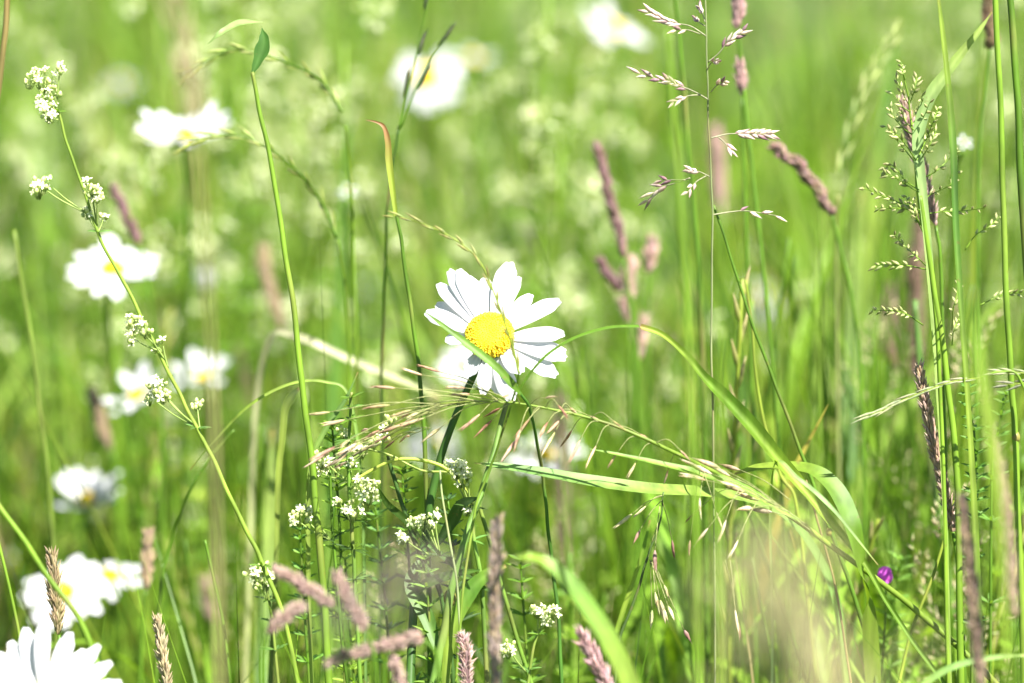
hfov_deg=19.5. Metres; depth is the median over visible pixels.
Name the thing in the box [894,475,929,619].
plain grass plant
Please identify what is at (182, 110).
bedstraw
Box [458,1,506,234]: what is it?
soft ryegrass plant
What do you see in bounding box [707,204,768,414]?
bedstraw
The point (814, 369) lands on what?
bedstraw
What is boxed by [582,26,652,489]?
bedstraw
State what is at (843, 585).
plain grass plant
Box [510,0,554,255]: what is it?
bedstraw
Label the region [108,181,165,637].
foxtail grass plant
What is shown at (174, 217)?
bedstraw
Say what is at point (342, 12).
soft foxtail
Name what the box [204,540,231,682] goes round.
slender grass plant
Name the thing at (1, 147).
plain grass plant
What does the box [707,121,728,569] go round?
foxtail grass plant
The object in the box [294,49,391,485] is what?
bedstraw
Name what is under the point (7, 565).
oxeye daisy
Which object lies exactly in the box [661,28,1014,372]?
plain grass plant
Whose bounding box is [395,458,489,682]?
bedstraw
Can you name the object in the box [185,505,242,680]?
bedstraw
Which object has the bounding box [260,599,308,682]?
fog grass plant
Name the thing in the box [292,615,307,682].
soft ryegrass plant
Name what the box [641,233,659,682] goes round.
foxtail grass plant
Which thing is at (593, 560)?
leafy shoot
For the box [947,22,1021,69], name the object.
soft ryegrass plant
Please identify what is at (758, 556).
fog grass plant
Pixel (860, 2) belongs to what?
soft ryegrass plant
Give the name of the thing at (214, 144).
bedstraw
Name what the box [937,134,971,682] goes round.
oxeye daisy
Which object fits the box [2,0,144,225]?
plain grass plant
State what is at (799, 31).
soft panicle grass plant
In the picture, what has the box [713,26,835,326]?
grass plant
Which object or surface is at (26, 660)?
oxeye daisy
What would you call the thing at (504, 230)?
bedstraw
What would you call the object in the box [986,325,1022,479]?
leafy shoot
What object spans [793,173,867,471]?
bedstraw
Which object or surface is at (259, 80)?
bedstraw
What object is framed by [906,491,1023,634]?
plain grass plant
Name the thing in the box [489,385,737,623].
plain grass plant
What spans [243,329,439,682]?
arching grass plant
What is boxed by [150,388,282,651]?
soft panicle grass plant
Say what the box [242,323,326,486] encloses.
plain grass plant
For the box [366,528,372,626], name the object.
leafy shoot
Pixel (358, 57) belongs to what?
soft panicle grass plant
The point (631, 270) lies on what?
foxtail grass plant
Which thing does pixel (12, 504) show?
plain grass plant
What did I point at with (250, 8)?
soft ryegrass plant
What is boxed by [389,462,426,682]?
leafy shoot
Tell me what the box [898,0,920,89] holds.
soft panicle grass plant
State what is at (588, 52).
soft foxtail
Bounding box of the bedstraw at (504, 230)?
[471,200,512,471]
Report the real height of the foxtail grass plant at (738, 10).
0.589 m
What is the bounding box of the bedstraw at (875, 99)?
[854,34,891,168]
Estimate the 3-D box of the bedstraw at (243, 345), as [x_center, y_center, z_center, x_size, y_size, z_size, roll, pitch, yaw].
[-0.135,0.090,1.496,0.054,0.492,0.072,8,18,26]
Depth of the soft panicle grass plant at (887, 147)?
2.00 m
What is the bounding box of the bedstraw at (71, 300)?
[16,25,119,536]
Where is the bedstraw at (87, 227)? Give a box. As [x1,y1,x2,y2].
[72,147,186,679]
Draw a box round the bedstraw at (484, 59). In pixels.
[468,19,496,116]
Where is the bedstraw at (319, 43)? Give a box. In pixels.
[305,33,353,260]
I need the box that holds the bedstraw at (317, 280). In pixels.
[307,235,326,324]
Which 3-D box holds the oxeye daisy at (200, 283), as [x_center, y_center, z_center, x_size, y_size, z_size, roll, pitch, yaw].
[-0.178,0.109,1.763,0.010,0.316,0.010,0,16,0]
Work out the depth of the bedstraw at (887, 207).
2.23 m
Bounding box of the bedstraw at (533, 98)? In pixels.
[503,25,548,278]
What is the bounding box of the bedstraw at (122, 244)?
[107,191,132,345]
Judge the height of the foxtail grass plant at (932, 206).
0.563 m
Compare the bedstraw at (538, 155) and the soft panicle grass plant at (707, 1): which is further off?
the soft panicle grass plant at (707, 1)
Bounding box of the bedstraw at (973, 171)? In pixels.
[957,10,1011,314]
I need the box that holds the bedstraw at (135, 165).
[114,116,143,313]
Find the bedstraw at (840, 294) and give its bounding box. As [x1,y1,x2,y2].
[804,248,845,412]
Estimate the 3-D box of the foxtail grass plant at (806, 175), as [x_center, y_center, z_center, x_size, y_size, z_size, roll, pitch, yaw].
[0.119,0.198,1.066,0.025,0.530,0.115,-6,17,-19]
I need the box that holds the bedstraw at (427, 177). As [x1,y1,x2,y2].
[394,165,445,377]
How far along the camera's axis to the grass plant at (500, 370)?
0.90 m
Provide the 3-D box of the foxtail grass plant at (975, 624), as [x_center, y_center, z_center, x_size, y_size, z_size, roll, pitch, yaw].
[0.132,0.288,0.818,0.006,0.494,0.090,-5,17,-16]
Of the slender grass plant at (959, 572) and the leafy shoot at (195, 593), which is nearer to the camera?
the slender grass plant at (959, 572)
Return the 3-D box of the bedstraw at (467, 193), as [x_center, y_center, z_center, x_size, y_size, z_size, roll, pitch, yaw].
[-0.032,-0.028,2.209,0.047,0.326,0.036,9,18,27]
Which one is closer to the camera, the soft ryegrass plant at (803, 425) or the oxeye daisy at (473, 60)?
the soft ryegrass plant at (803, 425)
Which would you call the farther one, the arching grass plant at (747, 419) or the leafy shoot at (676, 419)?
the leafy shoot at (676, 419)
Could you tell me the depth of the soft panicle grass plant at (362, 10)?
3.41 m
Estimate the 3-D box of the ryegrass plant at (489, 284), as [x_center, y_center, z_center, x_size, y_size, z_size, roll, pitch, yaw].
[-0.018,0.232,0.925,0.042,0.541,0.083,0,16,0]
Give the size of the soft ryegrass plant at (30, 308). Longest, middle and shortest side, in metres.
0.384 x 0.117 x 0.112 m
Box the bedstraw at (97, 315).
[55,94,129,639]
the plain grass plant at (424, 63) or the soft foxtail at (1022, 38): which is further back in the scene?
the soft foxtail at (1022, 38)
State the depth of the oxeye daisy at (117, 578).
1.21 m
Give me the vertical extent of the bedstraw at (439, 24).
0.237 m
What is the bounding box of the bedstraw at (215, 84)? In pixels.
[176,75,234,350]
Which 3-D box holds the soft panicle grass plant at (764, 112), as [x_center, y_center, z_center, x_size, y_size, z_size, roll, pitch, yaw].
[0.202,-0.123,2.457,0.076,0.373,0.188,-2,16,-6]
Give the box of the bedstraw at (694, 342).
[647,312,732,653]
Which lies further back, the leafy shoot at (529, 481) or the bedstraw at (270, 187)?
the bedstraw at (270, 187)
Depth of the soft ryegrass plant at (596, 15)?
3.02 m
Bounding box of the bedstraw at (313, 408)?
[249,78,360,647]
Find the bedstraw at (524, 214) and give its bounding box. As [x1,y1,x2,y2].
[470,0,613,594]
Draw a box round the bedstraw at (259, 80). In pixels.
[246,74,289,202]
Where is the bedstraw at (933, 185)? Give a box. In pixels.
[903,140,949,331]
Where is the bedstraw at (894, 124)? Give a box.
[850,0,934,305]
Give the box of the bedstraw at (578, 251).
[566,199,594,338]
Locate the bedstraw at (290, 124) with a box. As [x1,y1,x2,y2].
[240,30,296,356]
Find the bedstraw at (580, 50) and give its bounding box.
[555,0,600,194]
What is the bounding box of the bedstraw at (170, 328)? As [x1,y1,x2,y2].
[144,317,178,637]
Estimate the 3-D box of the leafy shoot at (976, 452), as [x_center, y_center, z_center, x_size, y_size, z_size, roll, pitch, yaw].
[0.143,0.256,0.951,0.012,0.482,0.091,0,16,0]
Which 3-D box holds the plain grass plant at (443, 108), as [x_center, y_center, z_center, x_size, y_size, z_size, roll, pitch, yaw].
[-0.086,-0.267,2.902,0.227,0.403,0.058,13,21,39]
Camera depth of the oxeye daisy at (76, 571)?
1.17 m
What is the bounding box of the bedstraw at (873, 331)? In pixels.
[869,315,893,451]
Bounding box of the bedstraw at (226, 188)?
[193,26,279,452]
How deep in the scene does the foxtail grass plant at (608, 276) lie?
1.12 m
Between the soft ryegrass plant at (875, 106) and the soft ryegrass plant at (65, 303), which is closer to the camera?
the soft ryegrass plant at (65, 303)
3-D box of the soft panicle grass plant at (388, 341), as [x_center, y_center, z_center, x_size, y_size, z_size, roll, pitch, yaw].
[-0.100,0.070,1.622,0.093,0.461,0.239,4,16,12]
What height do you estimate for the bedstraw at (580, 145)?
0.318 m
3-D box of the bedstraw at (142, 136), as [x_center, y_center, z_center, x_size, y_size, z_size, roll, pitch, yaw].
[-0.170,0.118,1.439,0.068,0.470,0.052,12,20,35]
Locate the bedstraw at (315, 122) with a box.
[289,95,407,585]
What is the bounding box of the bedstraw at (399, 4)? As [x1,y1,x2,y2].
[398,0,437,212]
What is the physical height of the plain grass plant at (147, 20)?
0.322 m
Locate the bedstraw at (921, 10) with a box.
[883,0,943,266]
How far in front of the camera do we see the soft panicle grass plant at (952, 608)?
1.03 m
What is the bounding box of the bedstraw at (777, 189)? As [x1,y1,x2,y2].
[764,118,777,258]
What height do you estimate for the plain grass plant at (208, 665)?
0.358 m
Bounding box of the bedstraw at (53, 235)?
[0,10,92,447]
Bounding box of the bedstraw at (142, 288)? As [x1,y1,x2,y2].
[78,75,191,598]
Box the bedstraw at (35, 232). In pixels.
[11,134,61,354]
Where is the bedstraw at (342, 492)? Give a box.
[264,0,415,638]
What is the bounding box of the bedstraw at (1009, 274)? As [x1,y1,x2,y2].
[979,207,1018,465]
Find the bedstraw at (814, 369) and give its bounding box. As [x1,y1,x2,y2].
[782,258,832,461]
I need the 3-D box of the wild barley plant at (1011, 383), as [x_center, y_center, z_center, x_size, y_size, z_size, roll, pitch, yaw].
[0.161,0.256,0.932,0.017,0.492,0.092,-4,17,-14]
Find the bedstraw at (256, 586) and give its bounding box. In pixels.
[242,560,286,682]
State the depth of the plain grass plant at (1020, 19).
3.00 m
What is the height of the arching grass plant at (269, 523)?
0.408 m
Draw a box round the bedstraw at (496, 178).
[488,168,534,511]
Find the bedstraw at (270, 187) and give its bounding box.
[266,0,327,395]
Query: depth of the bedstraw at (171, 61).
3.02 m
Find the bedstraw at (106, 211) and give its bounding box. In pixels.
[49,65,112,469]
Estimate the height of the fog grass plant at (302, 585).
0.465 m
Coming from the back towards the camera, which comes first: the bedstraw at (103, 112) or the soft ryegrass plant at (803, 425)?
the bedstraw at (103, 112)
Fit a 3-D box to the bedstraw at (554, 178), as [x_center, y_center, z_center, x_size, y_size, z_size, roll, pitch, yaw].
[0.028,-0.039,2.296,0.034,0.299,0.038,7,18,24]
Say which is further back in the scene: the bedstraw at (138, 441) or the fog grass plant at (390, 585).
the bedstraw at (138, 441)
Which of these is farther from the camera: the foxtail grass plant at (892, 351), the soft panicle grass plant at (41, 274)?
the soft panicle grass plant at (41, 274)
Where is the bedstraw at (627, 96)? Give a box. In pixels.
[561,69,666,522]
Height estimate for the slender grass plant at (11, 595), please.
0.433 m
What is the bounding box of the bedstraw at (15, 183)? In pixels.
[2,85,37,350]
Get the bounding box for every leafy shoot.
[8,451,33,626]
[24,399,110,636]
[42,331,92,648]
[101,361,108,510]
[122,441,142,676]
[143,344,215,599]
[147,398,185,664]
[154,518,172,672]
[162,365,215,682]
[181,465,216,682]
[182,568,215,670]
[213,465,254,662]
[223,393,240,652]
[225,389,251,626]
[230,513,258,671]
[263,344,285,517]
[284,526,320,682]
[304,309,328,679]
[318,419,368,682]
[327,402,373,593]
[333,554,369,682]
[361,499,406,682]
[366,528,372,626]
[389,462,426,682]
[410,553,450,682]
[433,504,475,639]
[436,493,482,682]
[477,263,534,584]
[500,603,518,682]
[507,555,546,682]
[509,439,556,680]
[514,423,540,636]
[546,553,594,682]
[556,562,592,682]
[575,593,615,682]
[579,514,605,674]
[627,492,674,682]
[644,464,670,659]
[646,620,658,682]
[664,366,687,600]
[669,322,700,606]
[721,434,762,647]
[755,452,827,667]
[803,357,833,460]
[807,420,845,621]
[834,585,884,672]
[866,325,905,565]
[875,551,915,682]
[910,565,942,679]
[914,403,954,553]
[954,383,990,682]
[965,488,1023,662]
[978,391,1010,682]
[978,468,995,674]
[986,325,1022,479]
[992,420,1023,682]
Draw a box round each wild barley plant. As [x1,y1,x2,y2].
[851,370,1023,423]
[987,368,1023,390]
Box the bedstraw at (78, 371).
[50,320,82,469]
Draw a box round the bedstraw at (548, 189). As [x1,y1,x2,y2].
[536,47,637,564]
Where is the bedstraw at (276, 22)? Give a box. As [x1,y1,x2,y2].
[251,0,308,336]
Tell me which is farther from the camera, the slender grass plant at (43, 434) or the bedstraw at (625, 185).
the bedstraw at (625, 185)
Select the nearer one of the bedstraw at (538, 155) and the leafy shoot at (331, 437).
the leafy shoot at (331, 437)
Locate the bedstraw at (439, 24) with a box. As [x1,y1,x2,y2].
[427,0,449,145]
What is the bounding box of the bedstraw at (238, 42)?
[224,1,251,103]
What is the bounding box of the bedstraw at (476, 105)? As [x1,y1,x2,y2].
[422,89,521,515]
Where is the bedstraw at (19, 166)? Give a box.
[0,141,33,630]
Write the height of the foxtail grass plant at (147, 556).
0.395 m
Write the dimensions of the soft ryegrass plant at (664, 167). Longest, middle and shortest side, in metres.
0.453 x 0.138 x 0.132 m
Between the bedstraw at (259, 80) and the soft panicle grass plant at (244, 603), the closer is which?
the soft panicle grass plant at (244, 603)
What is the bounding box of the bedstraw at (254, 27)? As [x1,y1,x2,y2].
[201,4,319,676]
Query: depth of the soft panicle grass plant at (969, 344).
1.09 m
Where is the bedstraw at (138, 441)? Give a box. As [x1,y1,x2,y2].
[73,150,198,681]
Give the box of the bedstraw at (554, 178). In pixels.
[527,101,564,266]
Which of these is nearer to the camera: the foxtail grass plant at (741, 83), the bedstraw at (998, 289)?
the foxtail grass plant at (741, 83)
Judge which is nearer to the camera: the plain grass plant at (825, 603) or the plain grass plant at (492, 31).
the plain grass plant at (825, 603)
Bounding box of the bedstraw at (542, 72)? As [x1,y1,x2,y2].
[533,48,554,136]
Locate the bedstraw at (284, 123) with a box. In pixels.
[242,2,325,294]
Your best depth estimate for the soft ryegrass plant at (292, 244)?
2.06 m
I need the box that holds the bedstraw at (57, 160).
[38,153,82,366]
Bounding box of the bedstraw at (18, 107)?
[0,6,36,378]
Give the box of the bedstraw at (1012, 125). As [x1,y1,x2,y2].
[929,4,1023,347]
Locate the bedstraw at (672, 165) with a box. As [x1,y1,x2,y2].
[646,0,696,296]
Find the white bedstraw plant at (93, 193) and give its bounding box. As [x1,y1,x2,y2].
[24,60,299,682]
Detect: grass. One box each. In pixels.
[0,0,1023,682]
[0,0,1023,682]
[0,424,1019,682]
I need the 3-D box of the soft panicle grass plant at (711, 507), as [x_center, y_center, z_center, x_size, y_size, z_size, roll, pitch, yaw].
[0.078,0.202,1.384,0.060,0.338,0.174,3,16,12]
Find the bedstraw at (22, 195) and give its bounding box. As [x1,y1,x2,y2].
[0,74,58,461]
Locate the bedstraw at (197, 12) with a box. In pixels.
[175,0,214,263]
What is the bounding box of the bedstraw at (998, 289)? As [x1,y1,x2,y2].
[958,286,1009,547]
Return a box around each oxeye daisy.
[0,618,121,682]
[4,549,16,638]
[19,555,107,653]
[53,468,121,678]
[67,234,169,680]
[79,561,142,679]
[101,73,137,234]
[102,361,183,682]
[135,102,232,653]
[172,349,253,663]
[197,268,215,601]
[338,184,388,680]
[356,280,380,291]
[378,262,566,682]
[393,50,462,393]
[402,427,460,570]
[437,346,490,679]
[450,49,495,278]
[505,434,585,596]
[579,2,648,375]
[746,279,775,405]
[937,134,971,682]
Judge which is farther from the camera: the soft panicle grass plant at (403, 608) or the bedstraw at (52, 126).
the bedstraw at (52, 126)
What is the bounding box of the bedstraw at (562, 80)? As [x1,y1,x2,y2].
[561,54,570,133]
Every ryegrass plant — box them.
[1,300,113,554]
[7,254,79,626]
[50,0,203,350]
[57,0,175,310]
[91,0,98,99]
[117,496,245,682]
[143,302,178,682]
[157,42,324,438]
[158,534,204,682]
[161,56,319,533]
[190,0,317,327]
[240,0,376,178]
[254,114,304,386]
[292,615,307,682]
[311,7,440,335]
[375,176,456,486]
[382,211,519,682]
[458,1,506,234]
[472,508,593,624]
[527,0,555,96]
[535,0,599,150]
[555,0,685,502]
[575,1,691,105]
[585,0,743,340]
[587,375,711,670]
[645,267,749,682]
[725,0,869,235]
[731,0,887,292]
[748,0,815,79]
[750,63,886,299]
[762,419,883,659]
[797,403,808,449]
[824,0,908,195]
[831,518,883,682]
[847,0,900,184]
[850,0,861,96]
[857,514,1023,678]
[862,116,948,334]
[881,109,964,328]
[912,479,919,635]
[913,0,924,117]
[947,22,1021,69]
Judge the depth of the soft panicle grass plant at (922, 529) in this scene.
1.29 m
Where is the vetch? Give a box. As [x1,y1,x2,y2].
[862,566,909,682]
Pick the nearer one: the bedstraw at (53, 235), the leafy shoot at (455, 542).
the leafy shoot at (455, 542)
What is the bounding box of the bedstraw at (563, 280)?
[504,257,600,598]
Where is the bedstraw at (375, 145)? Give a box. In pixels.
[373,98,378,210]
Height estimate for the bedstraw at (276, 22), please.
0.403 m
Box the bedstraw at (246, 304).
[177,78,293,664]
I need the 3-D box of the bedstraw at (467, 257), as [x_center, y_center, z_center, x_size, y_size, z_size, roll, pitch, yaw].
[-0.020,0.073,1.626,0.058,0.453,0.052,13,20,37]
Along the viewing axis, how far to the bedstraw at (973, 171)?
2.38 m
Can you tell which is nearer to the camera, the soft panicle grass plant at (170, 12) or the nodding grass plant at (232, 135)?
the nodding grass plant at (232, 135)
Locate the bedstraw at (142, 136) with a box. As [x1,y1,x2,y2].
[86,114,205,679]
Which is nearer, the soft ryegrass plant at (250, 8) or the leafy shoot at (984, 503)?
the leafy shoot at (984, 503)
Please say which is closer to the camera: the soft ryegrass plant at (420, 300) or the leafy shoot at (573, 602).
the leafy shoot at (573, 602)
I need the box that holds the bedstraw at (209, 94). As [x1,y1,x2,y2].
[186,33,210,172]
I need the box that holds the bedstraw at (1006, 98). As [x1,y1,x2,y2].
[964,46,1023,410]
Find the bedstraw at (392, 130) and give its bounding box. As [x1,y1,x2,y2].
[356,4,425,435]
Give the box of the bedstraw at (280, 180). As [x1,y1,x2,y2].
[265,123,311,287]
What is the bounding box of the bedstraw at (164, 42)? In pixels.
[155,22,169,62]
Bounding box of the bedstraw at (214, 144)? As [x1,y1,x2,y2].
[182,0,329,554]
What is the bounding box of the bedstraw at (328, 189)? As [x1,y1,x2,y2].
[256,0,380,600]
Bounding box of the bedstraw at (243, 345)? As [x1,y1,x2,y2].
[186,38,302,674]
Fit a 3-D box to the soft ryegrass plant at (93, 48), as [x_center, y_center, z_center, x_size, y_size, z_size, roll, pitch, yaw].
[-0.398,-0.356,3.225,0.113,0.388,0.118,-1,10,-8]
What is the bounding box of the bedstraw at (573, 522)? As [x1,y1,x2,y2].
[548,487,590,625]
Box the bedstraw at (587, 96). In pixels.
[524,10,599,372]
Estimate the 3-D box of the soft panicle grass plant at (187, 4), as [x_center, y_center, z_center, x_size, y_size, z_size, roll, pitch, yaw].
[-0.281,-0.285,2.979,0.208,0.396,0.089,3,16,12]
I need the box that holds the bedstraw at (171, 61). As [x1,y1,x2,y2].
[161,2,193,181]
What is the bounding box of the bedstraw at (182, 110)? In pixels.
[167,8,203,185]
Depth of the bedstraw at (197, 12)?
2.35 m
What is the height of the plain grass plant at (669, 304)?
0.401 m
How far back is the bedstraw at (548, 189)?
1.54 m
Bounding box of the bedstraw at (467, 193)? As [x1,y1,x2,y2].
[433,89,495,274]
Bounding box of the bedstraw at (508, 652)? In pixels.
[500,603,561,682]
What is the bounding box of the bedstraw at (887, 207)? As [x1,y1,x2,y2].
[853,121,901,298]
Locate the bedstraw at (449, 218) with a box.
[443,197,454,262]
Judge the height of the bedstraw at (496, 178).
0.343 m
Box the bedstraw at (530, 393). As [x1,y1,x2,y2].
[481,278,577,637]
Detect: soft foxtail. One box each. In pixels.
[15,0,219,493]
[84,0,141,152]
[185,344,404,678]
[199,0,220,123]
[208,0,255,144]
[253,1,443,266]
[317,1,389,180]
[347,43,406,388]
[446,0,574,102]
[494,14,643,379]
[547,464,582,638]
[634,0,646,33]
[689,0,816,142]
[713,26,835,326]
[726,7,837,333]
[800,0,901,264]
[1020,7,1023,77]
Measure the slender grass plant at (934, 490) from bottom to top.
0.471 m
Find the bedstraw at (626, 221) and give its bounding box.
[537,125,636,577]
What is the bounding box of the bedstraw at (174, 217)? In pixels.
[116,0,235,673]
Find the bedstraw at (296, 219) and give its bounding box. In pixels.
[277,119,327,312]
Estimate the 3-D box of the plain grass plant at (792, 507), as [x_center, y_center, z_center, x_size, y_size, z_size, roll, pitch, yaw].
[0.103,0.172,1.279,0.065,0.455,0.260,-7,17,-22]
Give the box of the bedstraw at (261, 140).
[163,23,278,656]
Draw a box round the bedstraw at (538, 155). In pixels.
[486,71,628,547]
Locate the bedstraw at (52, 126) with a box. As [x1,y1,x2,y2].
[24,91,66,297]
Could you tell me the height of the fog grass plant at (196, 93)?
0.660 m
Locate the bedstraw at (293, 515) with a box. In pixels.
[288,392,473,682]
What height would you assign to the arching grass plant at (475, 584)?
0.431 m
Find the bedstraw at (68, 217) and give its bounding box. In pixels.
[59,104,113,475]
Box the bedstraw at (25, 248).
[12,183,37,412]
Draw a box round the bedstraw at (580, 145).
[555,105,602,313]
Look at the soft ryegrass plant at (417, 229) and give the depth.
1.81 m
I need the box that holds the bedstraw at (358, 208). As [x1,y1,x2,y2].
[354,147,364,283]
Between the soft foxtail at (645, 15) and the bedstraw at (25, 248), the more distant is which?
the soft foxtail at (645, 15)
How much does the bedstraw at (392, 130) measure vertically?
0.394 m
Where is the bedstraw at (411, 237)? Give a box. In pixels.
[378,124,433,397]
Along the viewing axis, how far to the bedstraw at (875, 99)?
2.70 m
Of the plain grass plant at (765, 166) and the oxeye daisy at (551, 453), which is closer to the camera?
the oxeye daisy at (551, 453)
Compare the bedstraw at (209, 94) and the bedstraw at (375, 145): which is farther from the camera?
the bedstraw at (375, 145)
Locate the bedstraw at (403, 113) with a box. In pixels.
[390,44,417,193]
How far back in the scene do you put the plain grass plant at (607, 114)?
2.53 m
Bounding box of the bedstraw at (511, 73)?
[509,4,595,401]
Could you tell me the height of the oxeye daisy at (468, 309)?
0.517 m
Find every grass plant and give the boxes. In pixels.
[0,0,9,96]
[0,4,26,150]
[0,107,30,362]
[0,504,105,680]
[0,544,20,641]
[2,0,105,437]
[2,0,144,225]
[3,34,70,384]
[3,343,50,369]
[4,387,78,401]
[6,501,77,547]
[12,230,59,647]
[44,546,65,640]
[50,424,262,682]
[56,0,249,150]
[84,384,123,682]
[93,0,179,193]
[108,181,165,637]
[122,232,400,567]
[137,1,146,103]
[139,526,155,682]
[140,262,301,485]
[141,1,158,97]
[142,0,170,90]
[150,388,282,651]
[151,611,172,682]
[152,0,333,104]
[155,429,234,682]
[158,0,221,682]
[165,0,363,157]
[168,0,172,61]
[168,554,212,682]
[172,125,352,677]
[173,42,360,645]
[184,539,207,682]
[186,0,205,148]
[190,379,366,682]
[196,0,301,272]
[196,237,519,581]
[198,572,217,682]
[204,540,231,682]
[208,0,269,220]
[208,19,332,682]
[224,554,291,682]
[232,0,253,75]
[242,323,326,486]
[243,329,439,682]
[244,162,414,561]
[246,537,331,682]
[255,241,318,663]
[256,430,275,682]
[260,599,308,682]
[266,56,444,657]
[268,0,335,119]
[268,387,299,682]
[270,562,350,682]
[291,0,377,216]
[301,364,998,682]
[305,0,465,228]
[306,372,357,682]
[318,72,432,450]
[318,536,456,682]
[319,0,504,251]
[323,538,439,682]
[323,628,440,682]
[330,567,378,682]
[335,0,409,217]
[339,0,365,73]
[341,0,479,150]
[350,130,488,568]
[351,76,471,418]
[367,120,431,680]
[375,0,380,70]
[378,0,455,682]
[382,654,407,682]
[386,455,454,682]
[404,207,677,618]
[407,66,501,269]
[417,478,558,682]
[422,0,488,206]
[425,0,455,69]
[425,312,639,682]
[429,400,508,682]
[431,126,669,514]
[431,203,591,560]
[439,470,462,650]
[441,564,506,682]
[453,542,468,606]
[453,629,476,682]
[460,0,595,275]
[471,49,668,269]
[474,47,813,460]
[475,462,847,676]
[479,505,532,682]
[485,512,506,682]
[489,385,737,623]
[499,292,701,682]
[500,543,587,682]
[500,544,583,682]
[502,199,1023,653]
[504,552,639,682]
[507,288,651,459]
[507,442,1002,649]
[512,0,586,155]
[518,561,591,682]
[524,509,636,682]
[544,516,675,682]
[554,390,570,625]
[558,0,711,135]
[558,136,815,501]
[571,625,612,682]
[587,329,845,632]
[591,0,804,421]
[591,253,641,682]
[592,139,646,682]
[595,266,711,650]
[605,520,650,667]
[610,349,862,682]
[613,492,691,682]
[616,252,639,675]
[626,0,786,682]
[634,1,673,181]
[636,311,650,654]
[640,324,945,682]
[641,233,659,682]
[656,375,766,682]
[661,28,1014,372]
[665,0,838,355]
[665,30,701,682]
[669,436,733,669]
[670,478,831,682]
[672,497,929,682]
[674,0,709,682]
[680,235,941,602]
[681,364,970,681]
[683,0,695,128]
[698,54,876,338]
[701,55,816,258]
[702,402,814,675]
[704,0,709,50]
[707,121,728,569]
[713,205,878,682]
[715,330,724,682]
[722,0,820,278]
[726,238,897,682]
[731,0,792,682]
[732,56,757,682]
[733,502,1015,682]
[734,90,1013,499]
[735,0,805,306]
[735,461,880,682]
[742,300,752,682]
[743,272,979,682]
[745,280,812,631]
[747,0,927,182]
[753,113,1018,384]
[753,571,945,682]
[754,0,893,290]
[754,57,876,212]
[764,604,768,660]
[765,123,903,345]
[766,140,867,606]
[769,460,877,682]
[773,333,919,586]
[777,0,907,134]
[778,256,987,682]
[795,132,1023,452]
[806,480,851,682]
[822,301,952,627]
[824,284,1004,682]
[834,18,902,609]
[836,476,849,667]
[836,632,1019,682]
[844,190,863,680]
[845,449,988,652]
[857,20,898,455]
[859,60,1023,682]
[867,393,1002,682]
[867,395,988,666]
[878,280,904,564]
[879,0,949,147]
[882,0,889,65]
[886,0,981,142]
[889,385,979,564]
[891,311,1020,673]
[894,212,1022,359]
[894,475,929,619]
[895,94,951,671]
[897,483,1019,682]
[897,500,954,682]
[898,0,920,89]
[904,0,1017,333]
[904,206,925,586]
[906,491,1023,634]
[908,549,1019,680]
[912,12,992,682]
[912,300,955,623]
[912,357,966,682]
[918,196,964,682]
[920,654,1023,682]
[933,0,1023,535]
[937,0,983,682]
[944,292,959,546]
[955,490,985,682]
[968,412,1010,646]
[971,290,1011,682]
[973,0,1000,682]
[983,0,1023,424]
[988,422,1020,682]
[989,331,1017,418]
[992,0,1023,682]
[1007,0,1023,275]
[1014,3,1023,33]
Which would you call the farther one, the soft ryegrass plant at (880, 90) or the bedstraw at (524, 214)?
the soft ryegrass plant at (880, 90)
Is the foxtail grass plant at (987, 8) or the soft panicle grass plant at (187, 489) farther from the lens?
the soft panicle grass plant at (187, 489)
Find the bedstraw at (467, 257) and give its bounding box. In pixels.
[411,67,526,545]
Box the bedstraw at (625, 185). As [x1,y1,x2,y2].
[596,75,674,506]
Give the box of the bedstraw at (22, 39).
[4,0,53,286]
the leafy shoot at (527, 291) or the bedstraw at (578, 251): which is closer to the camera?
the leafy shoot at (527, 291)
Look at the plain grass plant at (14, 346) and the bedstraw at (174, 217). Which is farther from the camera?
the plain grass plant at (14, 346)
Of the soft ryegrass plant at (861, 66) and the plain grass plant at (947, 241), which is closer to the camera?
the plain grass plant at (947, 241)
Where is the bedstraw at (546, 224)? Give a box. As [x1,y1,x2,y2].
[544,201,585,337]
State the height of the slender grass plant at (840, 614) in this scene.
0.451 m
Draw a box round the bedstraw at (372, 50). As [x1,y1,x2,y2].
[369,0,398,270]
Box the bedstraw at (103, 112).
[99,73,108,155]
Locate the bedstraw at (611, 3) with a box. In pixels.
[597,0,627,155]
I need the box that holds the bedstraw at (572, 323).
[481,100,605,654]
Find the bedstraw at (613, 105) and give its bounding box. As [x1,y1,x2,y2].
[595,82,636,320]
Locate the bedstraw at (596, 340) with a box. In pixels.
[548,262,602,491]
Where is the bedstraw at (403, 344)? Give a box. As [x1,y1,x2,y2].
[385,224,423,384]

